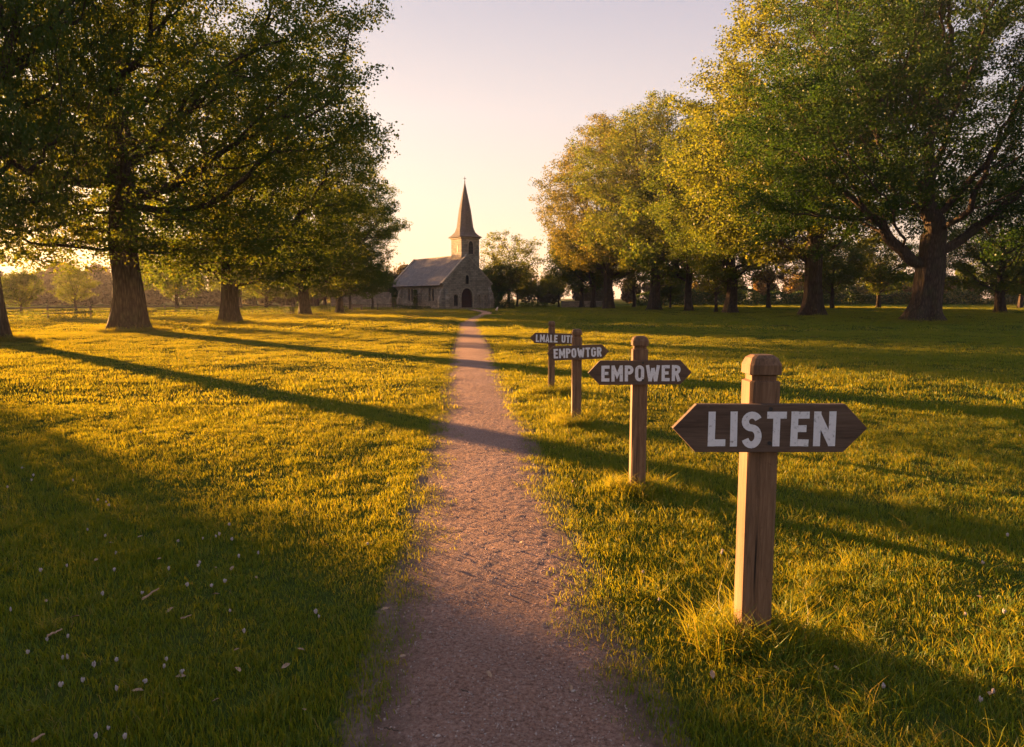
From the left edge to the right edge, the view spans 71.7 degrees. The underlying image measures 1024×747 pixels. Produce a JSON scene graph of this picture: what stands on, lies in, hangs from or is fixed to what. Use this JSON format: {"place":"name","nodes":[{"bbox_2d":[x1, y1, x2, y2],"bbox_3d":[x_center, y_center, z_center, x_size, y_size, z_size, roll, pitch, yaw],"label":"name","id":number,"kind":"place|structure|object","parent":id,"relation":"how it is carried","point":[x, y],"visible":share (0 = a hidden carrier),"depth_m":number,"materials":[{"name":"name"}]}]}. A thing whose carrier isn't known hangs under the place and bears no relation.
{"place":"outdoors","nodes":[
{"label":"outdoors","id":0,"kind":"place"},
{"bbox_2d":[351,304,362,309],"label":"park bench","id":1,"kind":"object","parent":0,"point":[356,306],"visible":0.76,"depth_m":89.93,"materials":[{"name":"brown wood"}]},
{"bbox_2d":[0,299,1023,746],"bbox_3d":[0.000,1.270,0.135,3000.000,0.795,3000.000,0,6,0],"label":"ground","id":2,"kind":"structure","parent":0,"point":[392,619],"depth_m":5.11,"materials":[{"name":"green plant"}]},
{"bbox_2d":[1,268,46,315],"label":"broadleaf tree","id":3,"kind":"object","parent":2,"relation":"on","point":[21,295],"visible":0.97,"depth_m":62.50,"materials":[{"name":"green plant"}]},
{"bbox_2d":[31,733,44,741],"bbox_3d":[-1.661,1.275,2.486,0.012,0.014,0.051,2,6,16],"label":"twig","id":4,"kind":"object","parent":2,"relation":"on","point":[36,738],"visible":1,"depth_m":2.48,"materials":[{"name":"brown wood"}]},
{"bbox_2d":[47,628,61,636],"bbox_3d":[-2.114,1.197,3.280,0.014,0.014,0.075,2,6,19],"label":"twig","id":5,"kind":"object","parent":2,"relation":"on","point":[51,633],"visible":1,"depth_m":3.27,"materials":[{"name":"brown wood"}]},
{"bbox_2d":[47,264,100,309],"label":"broadleaf tree","id":6,"kind":"object","parent":2,"relation":"on","point":[69,288],"visible":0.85,"depth_m":68.12,"materials":[{"name":"green plant"}]},
{"bbox_2d":[0,0,150,338],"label":"broadleaf tree","id":7,"kind":"object","parent":2,"relation":"on","point":[14,205],"visible":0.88,"depth_m":24.80,"materials":[{"name":"green plant"}]},
{"bbox_2d":[6,304,276,317],"bbox_3d":[-29.981,-5.343,61.438,0.143,1.259,27.261,3,7,24],"label":"rail fence","id":8,"kind":"object","parent":2,"relation":"on","point":[91,307],"visible":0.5,"depth_m":55.47,"materials":[{"name":"brown wood"}]},
{"bbox_2d":[142,588,158,599],"bbox_3d":[-1.913,1.164,3.755,0.021,0.015,0.142,0,6,2],"label":"twig","id":9,"kind":"object","parent":2,"relation":"on","point":[148,595],"visible":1,"depth_m":3.73,"materials":[{"name":"brown wood"}]},
{"bbox_2d":[6,305,347,321],"bbox_3d":[-26.860,-5.736,65.155,2.762,0.962,44.895,2,6,20],"label":"hedge","id":10,"kind":"object","parent":2,"relation":"on","point":[174,309],"visible":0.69,"depth_m":58.90,"materials":[{"name":"green plant"}]},
{"bbox_2d":[139,232,218,312],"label":"broadleaf tree","id":11,"kind":"object","parent":2,"relation":"on","point":[170,292],"visible":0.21,"depth_m":75.34,"materials":[{"name":"green plant"}]},
{"bbox_2d":[0,0,402,329],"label":"broadleaf tree","id":12,"kind":"object","parent":2,"relation":"on","point":[125,204],"visible":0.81,"depth_m":30.91,"materials":[{"name":"green plant"}]},
{"bbox_2d":[0,260,407,305],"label":"distant wood","id":13,"kind":"object","parent":2,"relation":"on","point":[103,289],"visible":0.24,"depth_m":147.66,"materials":[{"name":"green plant"}]},
{"bbox_2d":[14,0,400,322],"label":"broadleaf tree","id":14,"kind":"object","parent":2,"relation":"on","point":[312,257],"visible":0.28,"depth_m":43.14,"materials":[{"name":"green plant"}]},
{"bbox_2d":[201,252,264,307],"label":"broadleaf tree","id":15,"kind":"object","parent":2,"relation":"on","point":[240,292],"visible":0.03,"depth_m":94.17,"materials":[{"name":"green plant"}]},
{"bbox_2d":[242,290,257,308],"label":"broadleaf tree","id":16,"kind":"object","parent":2,"relation":"on","point":[254,301],"visible":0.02,"depth_m":101.84,"materials":[{"name":"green plant"}]},
{"bbox_2d":[242,269,294,311],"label":"broadleaf tree","id":17,"kind":"object","parent":2,"relation":"on","point":[266,294],"visible":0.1,"depth_m":81.17,"materials":[{"name":"green plant"}]},
{"bbox_2d":[281,304,293,313],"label":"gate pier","id":18,"kind":"structure","parent":2,"relation":"on","point":[282,305],"depth_m":74.51,"materials":[{"name":"stone"}]},
{"bbox_2d":[270,245,307,304],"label":"broadleaf tree","id":19,"kind":"object","parent":2,"relation":"on","point":[286,297],"visible":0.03,"depth_m":107.44,"materials":[{"name":"green plant"}]},
{"bbox_2d":[281,294,297,306],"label":"broadleaf tree","id":20,"kind":"object","parent":2,"relation":"on","point":[293,299],"visible":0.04,"depth_m":115.94,"materials":[{"name":"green plant"}]},
{"bbox_2d":[200,131,411,315],"bbox_3d":[-17.924,-12.930,62.652,19.202,16.290,18.233,2,6,20],"label":"broadleaf tree","id":21,"kind":"object","parent":2,"relation":"on","point":[328,287],"visible":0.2,"depth_m":61.62,"materials":[{"name":"green plant"}]},
{"bbox_2d":[310,295,319,305],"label":"broadleaf tree","id":22,"kind":"object","parent":2,"relation":"on","point":[313,301],"visible":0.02,"depth_m":139.85,"materials":[{"name":"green plant"}]},
{"bbox_2d":[320,295,330,304],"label":"broadleaf tree","id":23,"kind":"object","parent":2,"relation":"on","point":[324,301],"visible":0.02,"depth_m":157.33,"materials":[{"name":"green plant"}]},
{"bbox_2d":[273,182,411,312],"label":"broadleaf tree","id":24,"kind":"object","parent":2,"relation":"on","point":[339,305],"visible":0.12,"depth_m":76.13,"materials":[{"name":"green plant"}]},
{"bbox_2d":[342,272,372,308],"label":"broadleaf tree","id":25,"kind":"object","parent":2,"relation":"on","point":[350,302],"visible":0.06,"depth_m":95.79,"materials":[{"name":"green plant"}]},
{"bbox_2d":[331,292,389,306],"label":"stone wall","id":26,"kind":"structure","parent":2,"relation":"on","point":[381,299],"depth_m":124.16,"materials":[{"name":"grey stone"}]},
{"bbox_2d":[357,263,394,308],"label":"broadleaf tree","id":27,"kind":"object","parent":2,"relation":"on","point":[372,306],"visible":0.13,"depth_m":103.97,"materials":[{"name":"green plant"}]},
{"bbox_2d":[274,275,503,303],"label":"distant wood","id":28,"kind":"object","parent":2,"relation":"on","point":[320,300],"visible":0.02,"depth_m":170.74,"materials":[{"name":"green plant"}]},
{"bbox_2d":[344,303,435,309],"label":"church railing","id":29,"kind":"object","parent":2,"relation":"on","point":[385,305],"visible":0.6,"depth_m":93.43,"materials":[{"name":"metal"}]},
{"bbox_2d":[394,304,430,308],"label":"wall foot growth","id":30,"kind":"object","parent":2,"relation":"on","point":[422,307],"depth_m":104.44,"materials":[{"name":"green plant"}]},
{"bbox_2d":[388,178,494,308],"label":"stone church","id":31,"kind":"structure","parent":2,"relation":"on","point":[457,278],"depth_m":108.46,"materials":[{"name":"grey stone"}]},
{"bbox_2d":[462,288,471,307],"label":"door","id":32,"kind":"structure","parent":31,"relation":"in","point":[466,294],"depth_m":107.90,"materials":[{"name":"brown wood"}]},
{"bbox_2d":[465,274,469,283],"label":"window","id":33,"kind":"structure","parent":31,"relation":"in","point":[466,277],"depth_m":107.55,"materials":[{"name":"black glass"}]},
{"bbox_2d":[481,260,520,306],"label":"broadleaf tree","id":34,"kind":"object","parent":2,"relation":"on","point":[507,284],"visible":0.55,"depth_m":121.88,"materials":[{"name":"green plant"}]},
{"bbox_2d":[493,292,514,308],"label":"round shrub","id":35,"kind":"object","parent":2,"relation":"on","point":[497,304],"visible":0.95,"depth_m":106.04,"materials":[{"name":"green plant"}]},
{"bbox_2d":[479,230,545,306],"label":"broadleaf tree","id":36,"kind":"object","parent":2,"relation":"on","point":[521,263],"visible":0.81,"depth_m":123.04,"materials":[{"name":"green plant"}]},
{"bbox_2d":[505,269,534,306],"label":"broadleaf tree","id":37,"kind":"object","parent":2,"relation":"on","point":[521,293],"visible":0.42,"depth_m":127.56,"materials":[{"name":"green plant"}]},
{"bbox_2d":[520,302,548,307],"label":"hedge","id":38,"kind":"object","parent":2,"relation":"on","point":[543,305],"visible":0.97,"depth_m":116.47,"materials":[{"name":"green plant"}]},
{"bbox_2d":[524,272,552,305],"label":"broadleaf tree","id":39,"kind":"object","parent":2,"relation":"on","point":[538,293],"visible":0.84,"depth_m":127.84,"materials":[{"name":"green plant"}]},
{"bbox_2d":[530,321,572,388],"bbox_3d":[0.697,-0.110,12.034,0.782,1.551,0.152,0,6,2],"label":"signpost","id":40,"kind":"object","parent":2,"relation":"on","point":[551,338],"visible":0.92,"depth_m":11.92,"materials":[{"name":"brown wood"}]},
{"bbox_2d":[539,269,571,306],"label":"broadleaf tree","id":41,"kind":"object","parent":2,"relation":"on","point":[560,289],"visible":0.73,"depth_m":125.29,"materials":[{"name":"green plant"}]},
{"bbox_2d":[547,329,608,419],"bbox_3d":[0.832,0.209,9.096,0.785,1.557,0.158,0,6,-2],"label":"signpost","id":42,"kind":"object","parent":2,"relation":"on","point":[576,352],"visible":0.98,"depth_m":8.98,"materials":[{"name":"brown wood"}]},
{"bbox_2d":[561,301,601,307],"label":"stone wall","id":43,"kind":"structure","parent":2,"relation":"on","point":[571,304],"depth_m":121.08,"materials":[{"name":"grey stone"}]},
{"bbox_2d":[541,223,623,307],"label":"broadleaf tree","id":44,"kind":"object","parent":2,"relation":"on","point":[556,265],"visible":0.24,"depth_m":116.25,"materials":[{"name":"green plant"}]},
{"bbox_2d":[543,213,628,307],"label":"broadleaf tree","id":45,"kind":"object","parent":2,"relation":"on","point":[594,290],"visible":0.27,"depth_m":112.59,"materials":[{"name":"green plant"}]},
{"bbox_2d":[527,110,667,308],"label":"broadleaf tree","id":46,"kind":"object","parent":2,"relation":"on","point":[563,209],"visible":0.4,"depth_m":102.30,"materials":[{"name":"green plant"}]},
{"bbox_2d":[516,268,739,304],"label":"distant wood","id":47,"kind":"object","parent":2,"relation":"on","point":[626,296],"visible":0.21,"depth_m":154.26,"materials":[{"name":"green plant"}]},
{"bbox_2d":[613,267,663,307],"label":"broadleaf tree","id":48,"kind":"object","parent":2,"relation":"on","point":[632,286],"visible":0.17,"depth_m":113.72,"materials":[{"name":"green plant"}]},
{"bbox_2d":[588,336,691,491],"bbox_3d":[1.031,0.523,5.849,0.834,1.666,0.162,0,6,0],"label":"signpost","id":49,"kind":"object","parent":2,"relation":"on","point":[639,372],"visible":0.98,"depth_m":5.72,"materials":[{"name":"brown wood"}]},
{"bbox_2d":[554,89,749,310],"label":"broadleaf tree","id":50,"kind":"object","parent":2,"relation":"on","point":[632,148],"visible":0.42,"depth_m":86.19,"materials":[{"name":"green plant"}]},
{"bbox_2d":[647,270,684,307],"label":"broadleaf tree","id":51,"kind":"object","parent":2,"relation":"on","point":[673,291],"visible":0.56,"depth_m":103.53,"materials":[{"name":"green plant"}]},
{"bbox_2d":[609,167,746,310],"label":"broadleaf tree","id":52,"kind":"object","parent":2,"relation":"on","point":[637,249],"visible":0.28,"depth_m":81.42,"materials":[{"name":"green plant"}]},
{"bbox_2d":[710,670,714,678],"bbox_3d":[0.838,1.256,2.965,0.020,0.007,0.046,-7,26,10],"label":"dry leaf","id":53,"kind":"object","parent":2,"relation":"on","point":[712,673],"visible":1,"depth_m":2.96,"materials":[{"name":"plant"}]},
{"bbox_2d":[686,245,753,312],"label":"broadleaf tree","id":54,"kind":"object","parent":2,"relation":"on","point":[716,292],"visible":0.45,"depth_m":75.16,"materials":[{"name":"green plant"}]},
{"bbox_2d":[634,93,840,312],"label":"broadleaf tree","id":55,"kind":"object","parent":2,"relation":"on","point":[671,206],"visible":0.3,"depth_m":71.89,"materials":[{"name":"green plant"}]},
{"bbox_2d":[672,354,866,642],"bbox_3d":[1.136,0.765,3.263,0.854,1.708,0.177,0,6,0],"label":"signpost","id":56,"kind":"object","parent":2,"relation":"on","point":[759,427],"visible":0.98,"depth_m":3.13,"materials":[{"name":"brown wood"}]},
{"bbox_2d":[736,232,803,307],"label":"broadleaf tree","id":57,"kind":"object","parent":2,"relation":"on","point":[766,274],"visible":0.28,"depth_m":92.46,"materials":[{"name":"green plant"}]},
{"bbox_2d":[636,285,1023,305],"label":"hedge","id":58,"kind":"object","parent":2,"relation":"on","point":[869,299],"depth_m":121.12,"materials":[{"name":"green plant"}]},
{"bbox_2d":[650,0,1012,315],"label":"broadleaf tree","id":59,"kind":"object","parent":2,"relation":"on","point":[812,302],"visible":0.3,"depth_m":59.78,"materials":[{"name":"green plant"}]},
{"bbox_2d":[794,233,871,307],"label":"broadleaf tree","id":60,"kind":"object","parent":2,"relation":"on","point":[828,278],"visible":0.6,"depth_m":90.88,"materials":[{"name":"green plant"}]},
{"bbox_2d":[660,273,1013,303],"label":"distant wood","id":61,"kind":"object","parent":2,"relation":"on","point":[785,289],"visible":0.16,"depth_m":131.71,"materials":[{"name":"green plant"}]},
{"bbox_2d":[705,0,1023,321],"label":"broadleaf tree","id":62,"kind":"object","parent":2,"relation":"on","point":[928,263],"visible":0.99,"depth_m":44.83,"materials":[{"name":"green plant"}]},
{"bbox_2d":[710,262,1018,301],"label":"distant wood","id":63,"kind":"object","parent":2,"relation":"on","point":[860,288],"visible":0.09,"depth_m":142.00,"materials":[{"name":"green plant"}]},
{"bbox_2d":[842,230,918,307],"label":"broadleaf tree","id":64,"kind":"object","parent":2,"relation":"on","point":[881,272],"visible":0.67,"depth_m":91.02,"materials":[{"name":"green plant"}]},
{"bbox_2d":[906,154,1023,312],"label":"broadleaf tree","id":65,"kind":"object","parent":2,"relation":"on","point":[1002,274],"visible":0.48,"depth_m":68.91,"materials":[{"name":"green plant"}]},
{"bbox_2d":[966,230,1023,307],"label":"broadleaf tree","id":66,"kind":"object","parent":2,"relation":"on","point":[1020,303],"visible":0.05,"depth_m":93.17,"materials":[{"name":"green plant"}]},
{"bbox_2d":[0,0,1023,298],"label":"sky","id":67,"kind":"structure","parent":0,"point":[486,93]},
{"bbox_2d":[367,309,664,746],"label":"path","id":68,"kind":"structure","parent":0,"point":[472,347],"depth_m":3.52,"materials":[{"name":"brown gravel"}]}
]}

